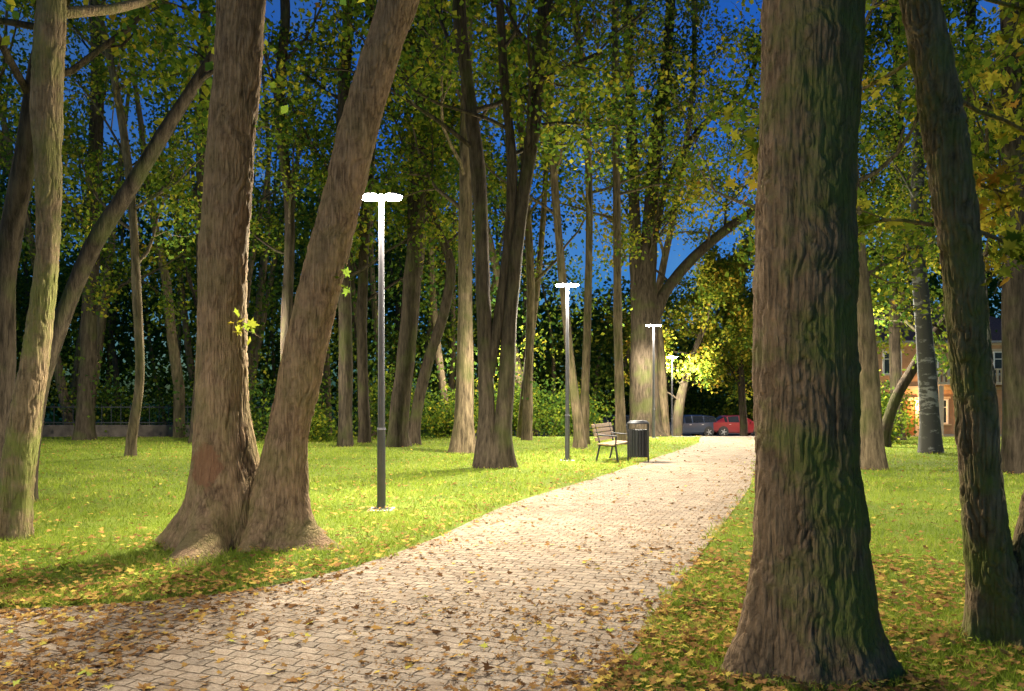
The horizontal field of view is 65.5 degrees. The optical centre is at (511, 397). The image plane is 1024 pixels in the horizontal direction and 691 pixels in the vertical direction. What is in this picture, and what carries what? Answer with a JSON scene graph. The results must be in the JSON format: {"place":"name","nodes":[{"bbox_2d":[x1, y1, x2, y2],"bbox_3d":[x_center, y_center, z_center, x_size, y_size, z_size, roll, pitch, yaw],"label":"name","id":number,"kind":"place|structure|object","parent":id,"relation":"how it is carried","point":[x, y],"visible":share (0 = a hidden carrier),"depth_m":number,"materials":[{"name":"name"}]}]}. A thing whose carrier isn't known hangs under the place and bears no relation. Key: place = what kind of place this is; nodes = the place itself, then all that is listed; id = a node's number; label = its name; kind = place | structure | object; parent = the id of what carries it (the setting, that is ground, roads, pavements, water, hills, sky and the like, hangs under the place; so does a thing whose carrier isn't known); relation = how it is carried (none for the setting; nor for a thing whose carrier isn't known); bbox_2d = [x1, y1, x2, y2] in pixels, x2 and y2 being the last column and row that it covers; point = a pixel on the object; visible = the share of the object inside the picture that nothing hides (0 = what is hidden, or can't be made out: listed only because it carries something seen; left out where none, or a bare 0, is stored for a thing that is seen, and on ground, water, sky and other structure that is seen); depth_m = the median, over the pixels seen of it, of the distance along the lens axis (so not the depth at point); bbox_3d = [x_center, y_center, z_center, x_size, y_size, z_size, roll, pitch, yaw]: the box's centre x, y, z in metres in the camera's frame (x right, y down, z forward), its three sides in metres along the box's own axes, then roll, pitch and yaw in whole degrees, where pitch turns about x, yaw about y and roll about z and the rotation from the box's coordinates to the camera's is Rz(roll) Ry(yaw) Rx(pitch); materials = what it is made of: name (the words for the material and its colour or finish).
{"place":"outdoors","nodes":[
{"label":"outdoors","id":0,"kind":"place"},
{"bbox_2d":[0,437,755,690],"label":"paved path","id":1,"kind":"structure","parent":0,"point":[582,518],"depth_m":6.04,"materials":[{"name":"beige stone"}]},
{"bbox_2d":[0,0,1001,402],"label":"sky","id":2,"kind":"structure","parent":0,"point":[674,260],"materials":[{"name":"blue"}]},
{"bbox_2d":[0,403,1023,690],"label":"ground","id":3,"kind":"structure","parent":0,"point":[426,507],"depth_m":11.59,"materials":[{"name":"green plant"}]},
{"bbox_2d":[0,0,117,269],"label":"linden tree","id":4,"kind":"object","parent":3,"relation":"on","point":[4,65],"visible":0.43,"depth_m":22.71,"materials":[{"name":"green plant"}]},
{"bbox_2d":[0,0,154,540],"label":"maple tree","id":5,"kind":"object","parent":3,"relation":"on","point":[19,459],"visible":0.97,"depth_m":9.08,"materials":[{"name":"brown plant"}]},
{"bbox_2d":[0,0,192,440],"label":"linden tree","id":6,"kind":"object","parent":3,"relation":"on","point":[84,427],"visible":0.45,"depth_m":29.75,"materials":[{"name":"green plant"}]},
{"bbox_2d":[0,0,215,462],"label":"linden tree","id":7,"kind":"object","parent":3,"relation":"on","point":[16,203],"visible":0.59,"depth_m":12.76,"materials":[{"name":"green plant"}]},
{"bbox_2d":[4,0,214,456],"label":"linden tree","id":8,"kind":"object","parent":3,"relation":"on","point":[124,147],"visible":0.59,"depth_m":21.50,"materials":[{"name":"green plant"}]},
{"bbox_2d":[56,374,173,424],"bbox_3d":[-17.805,0.317,35.743,5.175,2.972,4.271,0,0,0],"label":"shrub","id":9,"kind":"object","parent":3,"relation":"on","point":[107,397],"visible":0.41,"depth_m":35.26,"materials":[{"name":"green plant"}]},
{"bbox_2d":[42,405,271,436],"bbox_3d":[-16.200,1.071,33.400,15.800,1.558,0.250,0,0,0],"label":"park fence","id":10,"kind":"object","parent":3,"relation":"on","point":[120,430],"visible":0.32,"depth_m":33.27,"materials":[{"name":"black metal"}]},
{"bbox_2d":[62,0,330,442],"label":"linden tree","id":11,"kind":"object","parent":3,"relation":"on","point":[199,175],"visible":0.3,"depth_m":28.00,"materials":[{"name":"green plant"}]},
{"bbox_2d":[34,0,365,501],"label":"linden tree","id":12,"kind":"object","parent":3,"relation":"on","point":[109,218],"visible":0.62,"depth_m":12.10,"materials":[{"name":"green plant"}]},
{"bbox_2d":[141,379,269,424],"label":"shrub","id":13,"kind":"object","parent":3,"relation":"on","point":[189,409],"visible":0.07,"depth_m":35.05,"materials":[{"name":"green plant"}]},
{"bbox_2d":[170,352,337,439],"bbox_3d":[-9.859,-0.157,30.690,5.686,3.651,4.116,0,0,0],"label":"shrub","id":14,"kind":"object","parent":3,"relation":"on","point":[253,413],"visible":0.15,"depth_m":30.35,"materials":[{"name":"green plant"}]},
{"bbox_2d":[150,0,419,566],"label":"maple tree","id":15,"kind":"object","parent":3,"relation":"on","point":[241,494],"visible":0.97,"depth_m":8.49,"materials":[{"name":"brown plant"}]},
{"bbox_2d":[201,0,409,361],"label":"linden tree","id":16,"kind":"object","parent":3,"relation":"on","point":[283,36],"visible":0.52,"depth_m":24.89,"materials":[{"name":"green plant"}]},
{"bbox_2d":[251,382,385,442],"bbox_3d":[-7.233,0.162,28.462,3.904,3.010,4.768,0,0,23],"label":"shrub","id":17,"kind":"object","parent":3,"relation":"on","point":[318,425],"visible":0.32,"depth_m":28.46,"materials":[{"name":"green plant"}]},
{"bbox_2d":[254,0,458,446],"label":"linden tree","id":18,"kind":"object","parent":3,"relation":"on","point":[345,399],"visible":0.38,"depth_m":25.60,"materials":[{"name":"green plant"}]},
{"bbox_2d":[362,192,402,510],"bbox_3d":[-1.870,-0.640,11.400,0.620,4.580,0.360,0,0,0],"label":"street lamp","id":19,"kind":"object","parent":3,"relation":"on","point":[381,429],"visible":0.9,"depth_m":11.36,"materials":[{"name":"metal"}]},
{"bbox_2d":[329,351,453,437],"bbox_3d":[-4.851,-0.374,31.945,6.653,4.092,3.844,0,0,24],"label":"shrub","id":20,"kind":"object","parent":3,"relation":"on","point":[375,407],"visible":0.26,"depth_m":31.82,"materials":[{"name":"green plant"}]},
{"bbox_2d":[300,0,492,442],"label":"linden tree","id":21,"kind":"object","parent":3,"relation":"on","point":[364,427],"visible":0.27,"depth_m":27.77,"materials":[{"name":"green plant"}]},
{"bbox_2d":[305,0,518,446],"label":"linden tree","id":22,"kind":"object","parent":3,"relation":"on","point":[398,432],"visible":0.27,"depth_m":25.62,"materials":[{"name":"green plant"}]},
{"bbox_2d":[306,9,518,444],"bbox_3d":[-3.244,-6.442,27.869,7.476,16.486,7.955,0,0,32],"label":"linden tree","id":23,"kind":"object","parent":3,"relation":"on","point":[424,377],"visible":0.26,"depth_m":26.81,"materials":[{"name":"green plant"}]},
{"bbox_2d":[376,383,495,438],"bbox_3d":[-2.815,0.548,32.224,4.320,2.254,4.842,0,0,-39],"label":"shrub","id":24,"kind":"object","parent":3,"relation":"on","point":[449,408],"visible":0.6,"depth_m":31.73,"materials":[{"name":"green plant"}]},
{"bbox_2d":[364,0,532,453],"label":"linden tree","id":25,"kind":"object","parent":3,"relation":"on","point":[463,438],"visible":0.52,"depth_m":22.98,"materials":[{"name":"green plant"}]},
{"bbox_2d":[257,0,694,468],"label":"linden tree","id":26,"kind":"object","parent":3,"relation":"on","point":[494,447],"visible":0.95,"depth_m":18.17,"materials":[{"name":"green plant"}]},
{"bbox_2d":[0,0,1000,437],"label":"distant trees","id":27,"kind":"object","parent":3,"relation":"on","point":[264,300],"visible":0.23,"depth_m":44.18,"materials":[{"name":"green plant"}]},
{"bbox_2d":[452,367,555,435],"bbox_3d":[-0.677,-0.047,35.176,3.828,3.644,4.549,0,0,45],"label":"shrub","id":28,"kind":"object","parent":3,"relation":"on","point":[475,399],"visible":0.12,"depth_m":34.90,"materials":[{"name":"green plant"}]},
{"bbox_2d":[16,213,1001,426],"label":"distant tree line","id":29,"kind":"object","parent":3,"relation":"on","point":[995,302],"visible":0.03,"depth_m":77.27,"materials":[{"name":"green plant"}]},
{"bbox_2d":[0,435,1023,690],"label":"fallen leaves","id":30,"kind":"object","parent":3,"relation":"on","point":[624,683],"visible":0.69,"depth_m":5.70,"materials":[{"name":"brown plant"}]},
{"bbox_2d":[494,361,592,436],"bbox_3d":[0.844,0.085,35.440,5.327,3.382,4.660,0,0,0],"label":"shrub","id":31,"kind":"object","parent":3,"relation":"on","point":[536,418],"visible":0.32,"depth_m":34.69,"materials":[{"name":"green plant"}]},
{"bbox_2d":[429,0,662,448],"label":"linden tree","id":32,"kind":"object","parent":3,"relation":"on","point":[579,438],"visible":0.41,"depth_m":24.74,"materials":[{"name":"green plant"}]},
{"bbox_2d":[449,0,654,439],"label":"linden tree","id":33,"kind":"object","parent":3,"relation":"on","point":[527,422],"visible":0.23,"depth_m":29.87,"materials":[{"name":"green plant"}]},
{"bbox_2d":[555,282,578,460],"bbox_3d":[1.410,-0.640,20.300,0.620,4.580,0.360,0,0,0],"label":"street lamp","id":34,"kind":"object","parent":3,"relation":"on","point":[567,415],"visible":0.84,"depth_m":20.26,"materials":[{"name":"metal"}]},
{"bbox_2d":[539,390,613,430],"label":"shrub","id":35,"kind":"object","parent":3,"relation":"on","point":[600,410],"visible":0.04,"depth_m":65.76,"materials":[{"name":"green plant"}]},
{"bbox_2d":[533,370,625,435],"bbox_3d":[3.025,0.311,37.152,4.529,3.167,4.316,0,0,33],"label":"shrub","id":36,"kind":"object","parent":3,"relation":"on","point":[592,411],"visible":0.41,"depth_m":36.83,"materials":[{"name":"green plant"}]},
{"bbox_2d":[472,0,739,443],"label":"linden tree","id":37,"kind":"object","parent":3,"relation":"on","point":[585,375],"visible":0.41,"depth_m":26.73,"materials":[{"name":"green plant"}]},
{"bbox_2d":[591,421,631,461],"bbox_3d":[2.575,1.110,20.369,0.665,0.992,1.700,0,0,23],"label":"park bench","id":38,"kind":"object","parent":3,"relation":"on","point":[613,442],"visible":0.86,"depth_m":20.10,"materials":[{"name":"brown wood"}]},
{"bbox_2d":[488,0,741,444],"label":"linden tree","id":39,"kind":"object","parent":3,"relation":"on","point":[619,241],"visible":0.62,"depth_m":26.91,"materials":[{"name":"green plant"}]},
{"bbox_2d":[475,431,754,436],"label":"parking lot","id":40,"kind":"structure","parent":3,"relation":"on","point":[728,435],"depth_m":57.59,"materials":[{"name":"grey asphalt"}]},
{"bbox_2d":[589,415,628,435],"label":"parked car","id":41,"kind":"object","parent":40,"relation":"on","point":[613,421],"visible":0.12,"depth_m":55.20,"materials":[{"name":"grey paint"}]},
{"bbox_2d":[669,415,716,435],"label":"parked car","id":42,"kind":"object","parent":40,"relation":"on","point":[694,425],"visible":0.49,"depth_m":55.92,"materials":[{"name":"blue paint"}]},
{"bbox_2d":[713,415,754,435],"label":"parked car","id":43,"kind":"object","parent":40,"relation":"on","point":[724,425],"visible":0.47,"depth_m":56.54,"materials":[{"name":"red paint"}]},
{"bbox_2d":[589,385,670,419],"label":"shrub","id":44,"kind":"object","parent":3,"relation":"on","point":[627,409],"visible":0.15,"depth_m":65.71,"materials":[{"name":"green plant"}]},
{"bbox_2d":[627,420,648,461],"bbox_3d":[3.120,1.085,19.700,0.550,1.030,0.550,0,0,0],"label":"litter bin","id":45,"kind":"object","parent":3,"relation":"on","point":[637,442],"visible":0.99,"depth_m":19.51,"materials":[{"name":"black metal"}]},
{"bbox_2d":[605,385,696,418],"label":"shrub","id":46,"kind":"object","parent":3,"relation":"on","point":[669,398],"visible":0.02,"depth_m":63.72,"materials":[{"name":"green plant"}]},
{"bbox_2d":[646,324,660,437],"bbox_3d":[5.620,-0.637,31.600,0.620,4.580,0.360,0,0,0],"label":"street lamp","id":47,"kind":"object","parent":3,"relation":"on","point":[653,400],"visible":0.88,"depth_m":31.56,"materials":[{"name":"metal"}]},
{"bbox_2d":[666,356,677,435],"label":"street lamp","id":48,"kind":"object","parent":3,"relation":"on","point":[672,357],"visible":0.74,"depth_m":42.76,"materials":[{"name":"metal"}]},
{"bbox_2d":[593,0,753,435],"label":"linden tree","id":49,"kind":"object","parent":3,"relation":"on","point":[662,377],"visible":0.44,"depth_m":35.33,"materials":[{"name":"green plant"}]},
{"bbox_2d":[600,227,753,435],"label":"golden maple tree","id":50,"kind":"object","parent":3,"relation":"on","point":[699,363],"visible":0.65,"depth_m":44.29,"materials":[{"name":"green plant"}]},
{"bbox_2d":[668,371,730,415],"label":"shrub","id":51,"kind":"object","parent":3,"relation":"on","point":[694,400],"visible":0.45,"depth_m":65.58,"materials":[{"name":"green plant"}]},
{"bbox_2d":[548,0,872,436],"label":"linden tree","id":52,"kind":"object","parent":3,"relation":"on","point":[648,304],"visible":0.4,"depth_m":34.22,"materials":[{"name":"green plant"}]},
{"bbox_2d":[673,383,753,420],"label":"shrub","id":53,"kind":"object","parent":3,"relation":"on","point":[735,410],"visible":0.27,"depth_m":62.41,"materials":[{"name":"green plant"}]},
{"bbox_2d":[688,286,753,435],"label":"golden maple tree","id":54,"kind":"object","parent":3,"relation":"on","point":[743,374],"visible":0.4,"depth_m":48.87,"materials":[{"name":"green plant"}]},
{"bbox_2d":[717,225,754,390],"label":"copper beech tree","id":55,"kind":"object","parent":3,"relation":"on","point":[746,240],"visible":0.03,"depth_m":74.93,"materials":[{"name":"green plant"}]},
{"bbox_2d":[721,24,897,250],"bbox_3d":[11.407,-7.431,30.395,5.763,18.462,8.217,0,0,0],"label":"linden tree","id":56,"kind":"object","parent":3,"relation":"on","point":[754,57],"visible":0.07,"depth_m":31.95,"materials":[{"name":"green plant"}]},
{"bbox_2d":[719,0,909,690],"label":"maple tree","id":57,"kind":"object","parent":3,"relation":"on","point":[810,612],"visible":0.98,"depth_m":4.55,"materials":[{"name":"brown plant"}]},
{"bbox_2d":[639,0,1021,470],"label":"linden tree","id":58,"kind":"object","parent":3,"relation":"on","point":[873,453],"visible":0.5,"depth_m":17.73,"materials":[{"name":"green plant"}]},
{"bbox_2d":[719,0,1023,654],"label":"maple tree","id":59,"kind":"object","parent":3,"relation":"on","point":[993,554],"visible":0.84,"depth_m":5.08,"materials":[{"name":"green plant"}]},
{"bbox_2d":[882,379,914,416],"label":"shrub","id":60,"kind":"object","parent":3,"relation":"on","point":[903,401],"depth_m":36.91,"materials":[{"name":"green plant"}]},
{"bbox_2d":[879,370,918,444],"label":"shrub","id":61,"kind":"object","parent":3,"relation":"on","point":[899,432],"visible":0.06,"depth_m":27.40,"materials":[{"name":"green plant"}]},
{"bbox_2d":[880,380,918,422],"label":"shrub","id":62,"kind":"object","parent":3,"relation":"on","point":[885,400],"visible":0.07,"depth_m":32.64,"materials":[{"name":"green plant"}]},
{"bbox_2d":[858,0,997,439],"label":"linden tree","id":63,"kind":"object","parent":3,"relation":"on","point":[895,375],"visible":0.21,"depth_m":29.96,"materials":[{"name":"green plant"}]},
{"bbox_2d":[860,17,1000,453],"bbox_3d":[11.621,-6.909,23.509,4.115,17.419,6.169,0,0,-19],"label":"birch tree","id":64,"kind":"object","parent":3,"relation":"on","point":[930,440],"visible":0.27,"depth_m":22.78,"materials":[{"name":"green plant"}]},
{"bbox_2d":[858,0,1023,378],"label":"linden tree","id":65,"kind":"object","parent":3,"relation":"on","point":[972,19],"visible":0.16,"depth_m":29.08,"materials":[{"name":"green plant"}]},
{"bbox_2d":[862,0,1023,474],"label":"linden tree","id":66,"kind":"object","parent":3,"relation":"on","point":[1012,337],"visible":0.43,"depth_m":16.55,"materials":[{"name":"green plant"}]},
{"bbox_2d":[866,31,1023,446],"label":"linden tree","id":67,"kind":"object","parent":3,"relation":"on","point":[904,382],"visible":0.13,"depth_m":25.74,"materials":[{"name":"green plant"}]},
{"bbox_2d":[938,368,1001,434],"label":"balcony","id":68,"kind":"structure","parent":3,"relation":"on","point":[941,394],"depth_m":41.84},
{"bbox_2d":[965,44,1023,201],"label":"linden tree","id":69,"kind":"object","parent":3,"relation":"on","point":[995,91],"visible":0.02,"depth_m":21.45,"materials":[{"name":"green plant"}]},
{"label":"plinth","id":70,"kind":"object","parent":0,"visible":0},
{"bbox_2d":[877,345,1001,433],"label":"walls","id":71,"kind":"structure","parent":70,"relation":"on","point":[906,362],"depth_m":43.40,"materials":[{"name":"brick"}]},
{"bbox_2d":[904,398,918,435],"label":"door surround","id":72,"kind":"object","parent":71,"relation":"attached to","point":[916,426],"visible":0.29,"depth_m":43.27,"materials":[{"name":"beige stone"}]},
{"bbox_2d":[903,402,914,435],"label":"front door","id":73,"kind":"structure","parent":72,"relation":"attached to","point":[913,433],"depth_m":43.31,"materials":[{"name":"brown wood"}]},
{"bbox_2d":[907,404,912,432],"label":"door panels","id":74,"kind":"object","parent":73,"relation":"attached to","point":[911,431],"visible":0.17,"depth_m":43.28,"materials":[{"name":"brown wood"}]},
{"bbox_2d":[874,303,1001,340],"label":"roof","id":75,"kind":"structure","parent":71,"relation":"on","point":[995,324],"depth_m":44.26,"materials":[{"name":"tile"}]},
{"bbox_2d":[876,341,1001,342],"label":"gutter","id":76,"kind":"object","parent":75,"relation":"attached to","point":[937,341],"depth_m":42.68,"materials":[{"name":"metal"}]},
{"bbox_2d":[877,343,1001,389],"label":"string course","id":77,"kind":"object","parent":71,"relation":"attached to","point":[945,387],"depth_m":43.30,"materials":[{"name":"beige stone"}]},
{"bbox_2d":[880,349,1001,424],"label":"sills and lintels","id":78,"kind":"structure","parent":71,"relation":"attached to","point":[941,375],"depth_m":43.28,"materials":[{"name":"beige stone"}]},
{"bbox_2d":[882,351,1001,423],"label":"window frames","id":79,"kind":"structure","parent":71,"relation":"attached to","point":[947,400],"depth_m":43.31,"materials":[{"name":"white wood"}]},
{"bbox_2d":[885,353,1001,422],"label":"window panes","id":80,"kind":"object","parent":79,"relation":"in","point":[998,360],"visible":0.17,"depth_m":43.37,"materials":[{"name":"black glass"}]}
]}

